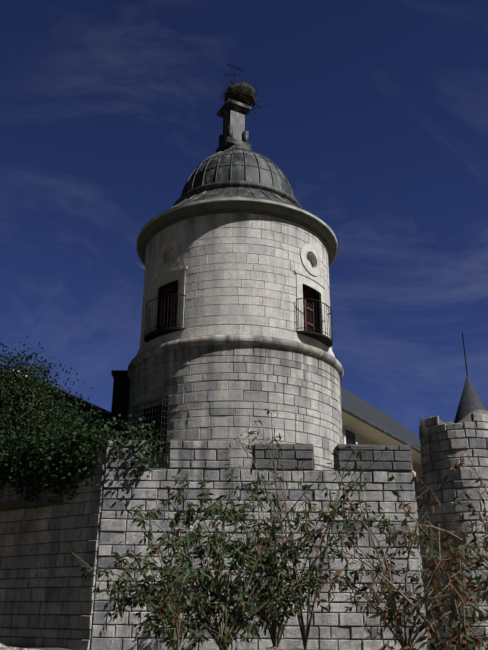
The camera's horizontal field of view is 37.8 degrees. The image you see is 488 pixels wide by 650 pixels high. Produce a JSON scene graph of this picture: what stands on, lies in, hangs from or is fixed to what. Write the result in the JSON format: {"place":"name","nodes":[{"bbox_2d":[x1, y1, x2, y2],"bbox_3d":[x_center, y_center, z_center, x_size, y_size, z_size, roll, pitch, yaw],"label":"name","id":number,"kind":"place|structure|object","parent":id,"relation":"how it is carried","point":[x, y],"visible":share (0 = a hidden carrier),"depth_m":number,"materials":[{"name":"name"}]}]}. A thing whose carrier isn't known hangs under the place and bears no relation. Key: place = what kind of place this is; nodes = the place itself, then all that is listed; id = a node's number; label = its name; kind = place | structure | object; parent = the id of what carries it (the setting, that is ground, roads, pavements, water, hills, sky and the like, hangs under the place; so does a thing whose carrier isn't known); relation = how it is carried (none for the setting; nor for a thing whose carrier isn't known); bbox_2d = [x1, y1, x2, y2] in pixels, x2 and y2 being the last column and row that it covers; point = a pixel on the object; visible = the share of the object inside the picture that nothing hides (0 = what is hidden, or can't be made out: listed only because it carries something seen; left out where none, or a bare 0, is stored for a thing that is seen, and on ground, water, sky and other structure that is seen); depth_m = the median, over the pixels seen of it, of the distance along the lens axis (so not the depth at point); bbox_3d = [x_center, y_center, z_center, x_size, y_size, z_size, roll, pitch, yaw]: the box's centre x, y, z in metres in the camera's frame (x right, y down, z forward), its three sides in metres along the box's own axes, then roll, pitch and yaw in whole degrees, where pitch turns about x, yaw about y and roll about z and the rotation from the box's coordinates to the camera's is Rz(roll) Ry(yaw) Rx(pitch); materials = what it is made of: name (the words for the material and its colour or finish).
{"place":"outdoors","nodes":[
{"label":"outdoors","id":0,"kind":"place"},
{"bbox_2d":[0,502,62,509],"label":"wall ledge","id":1,"kind":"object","parent":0,"point":[9,505],"depth_m":14.83,"materials":[{"name":"grey stone"}]},
{"bbox_2d":[0,322,124,467],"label":"tree","id":2,"kind":"object","parent":1,"relation":"on","point":[49,412],"depth_m":18.03,"materials":[{"name":"green plant"}]},
{"bbox_2d":[10,374,124,439],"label":"annex roof","id":3,"kind":"structure","parent":1,"relation":"on","point":[105,417],"depth_m":22.28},
{"bbox_2d":[13,369,110,414],"bbox_3d":[-5.177,2.684,23.939,0.140,0.121,7.879,-9,-24,21],"label":"roof edge","id":4,"kind":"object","parent":3,"relation":"on","point":[94,406],"depth_m":23.54,"materials":[{"name":"beige"}]},
{"bbox_2d":[110,370,130,438],"bbox_3d":[-3.785,2.796,23.059,1.000,2.410,1.160,1,-22,-1],"label":"chimney","id":5,"kind":"object","parent":3,"relation":"on","point":[121,392],"visible":0.43,"depth_m":22.69,"materials":[{"name":"stone"}]},
{"bbox_2d":[136,197,342,469],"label":"tower","id":6,"kind":"structure","parent":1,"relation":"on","point":[152,228],"depth_m":19.53,"materials":[{"name":"stone"}]},
{"bbox_2d":[153,410,166,454],"bbox_3d":[-1.964,2.768,18.139,0.950,1.260,0.020,-19,-29,39],"label":"window","id":7,"kind":"structure","parent":6,"relation":"attached to","point":[160,426],"depth_m":18.33,"materials":[{"name":"black"}]},
{"bbox_2d":[131,294,332,454],"bbox_3d":[-0.193,1.393,18.525,5.257,4.244,1.218,2,-22,-3],"label":"iron work","id":8,"kind":"object","parent":6,"relation":"attached to","point":[327,341],"visible":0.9,"depth_m":18.64,"materials":[{"name":"black metal"}]},
{"bbox_2d":[127,335,343,469],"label":"tower blocks","id":9,"kind":"structure","parent":6,"relation":"attached to","point":[247,348],"depth_m":17.74,"materials":[{"name":"grey stone"}]},
{"bbox_2d":[137,213,334,356],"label":"tower blocks","id":10,"kind":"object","parent":6,"relation":"attached to","point":[234,267],"visible":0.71,"depth_m":19.03,"materials":[{"name":"grey stone"}]},
{"bbox_2d":[161,285,314,331],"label":"doors","id":11,"kind":"structure","parent":6,"relation":"attached to","point":[305,307],"depth_m":19.61,"materials":[{"name":"red wood"}]},
{"bbox_2d":[170,98,305,210],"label":"lead roof","id":12,"kind":"structure","parent":6,"relation":"on","point":[234,165],"depth_m":21.44,"materials":[{"name":"grey metal"}]},
{"bbox_2d":[224,61,242,83],"bbox_3d":[-0.390,-8.326,24.556,0.788,2.040,0.119,16,-26,-33],"label":"cross","id":13,"kind":"object","parent":12,"relation":"on","point":[234,74],"visible":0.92,"depth_m":24.77,"materials":[{"name":"black metal"}]},
{"bbox_2d":[220,80,267,115],"bbox_3d":[0.000,-7.723,24.324,1.668,1.154,1.474,1,-22,-1],"label":"nest","id":14,"kind":"object","parent":12,"relation":"on","point":[244,93],"visible":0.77,"depth_m":23.95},
{"bbox_2d":[151,239,324,334],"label":"window surrounds","id":15,"kind":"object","parent":6,"relation":"attached to","point":[179,275],"depth_m":19.59,"materials":[{"name":"grey stone"}]},
{"bbox_2d":[164,288,312,330],"bbox_3d":[-0.123,-0.307,19.478,4.183,1.490,0.627,2,-22,-3],"label":"door glass","id":16,"kind":"object","parent":6,"relation":"attached to","point":[308,312],"depth_m":19.61,"materials":[{"name":"black glass"}]},
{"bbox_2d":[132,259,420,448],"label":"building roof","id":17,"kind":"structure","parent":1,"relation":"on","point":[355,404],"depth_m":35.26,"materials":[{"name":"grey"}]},
{"bbox_2d":[342,425,357,443],"bbox_3d":[4.109,4.879,27.530,0.080,1.920,1.320,-13,-25,29],"label":"window frame","id":18,"kind":"object","parent":17,"relation":"attached to","point":[344,427],"visible":0.29,"depth_m":27.42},
{"bbox_2d":[345,429,354,443],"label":"window pane","id":19,"kind":"structure","parent":18,"relation":"in","point":[350,436],"depth_m":27.71,"materials":[{"name":"black glass"}]},
{"bbox_2d":[341,406,420,453],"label":"roof fascia","id":20,"kind":"structure","parent":17,"relation":"attached to","point":[358,417],"depth_m":28.64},
{"bbox_2d":[454,376,486,422],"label":"spire","id":21,"kind":"structure","parent":1,"relation":"on","point":[470,401],"depth_m":33.77,"materials":[{"name":"metal"}]},
{"bbox_2d":[462,332,467,375],"bbox_3d":[10.874,1.465,35.113,0.060,2.400,0.060,1,-22,-1],"label":"spire rod","id":22,"kind":"object","parent":21,"relation":"on","point":[464,353],"visible":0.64,"depth_m":35.12,"materials":[{"name":"black metal"}]},
{"bbox_2d":[7,646,332,649],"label":"ground","id":23,"kind":"structure","parent":0,"point":[72,649],"depth_m":13.06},
{"bbox_2d":[0,643,38,649],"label":"rock","id":24,"kind":"object","parent":23,"relation":"on","point":[3,647],"visible":1,"depth_m":5.62,"materials":[{"name":"beige stone"}]},
{"bbox_2d":[261,646,283,649],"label":"rock","id":25,"kind":"object","parent":23,"relation":"on","point":[272,648],"visible":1,"depth_m":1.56,"materials":[{"name":"beige stone"}]},
{"bbox_2d":[281,455,487,649],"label":"dry shrub leaves","id":26,"kind":"object","parent":23,"relation":"on","point":[464,643],"visible":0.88,"depth_m":9.18,"materials":[{"name":"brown plant"}]},
{"bbox_2d":[420,410,487,638],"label":"turret","id":27,"kind":"object","parent":23,"relation":"on","point":[425,431],"visible":0.04,"depth_m":14.31,"materials":[{"name":"grey stone"}]},
{"bbox_2d":[0,413,487,649],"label":"block wall","id":28,"kind":"structure","parent":0,"point":[112,527],"depth_m":14.07,"materials":[{"name":"grey stone"}]},
{"bbox_2d":[0,414,166,508],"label":"ivy","id":29,"kind":"object","parent":28,"relation":"attached to","point":[79,446],"visible":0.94,"depth_m":14.78,"materials":[{"name":"green plant"}]},
{"bbox_2d":[0,0,487,436],"label":"sky","id":30,"kind":"structure","parent":0,"point":[375,117],"materials":[{"name":"blue"}]},
{"bbox_2d":[71,409,487,649],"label":"shrub","id":31,"kind":"object","parent":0,"point":[204,583],"depth_m":10.57,"materials":[{"name":"green plant"}]},
{"bbox_2d":[341,411,421,465],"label":"building eaves","id":32,"kind":"object","parent":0,"point":[364,429],"depth_m":29.03,"materials":[{"name":"beige paint"}]},
{"bbox_2d":[357,433,422,476],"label":"building walls","id":33,"kind":"structure","parent":0,"point":[417,468],"depth_m":29.96,"materials":[{"name":"beige paint"}]}
]}

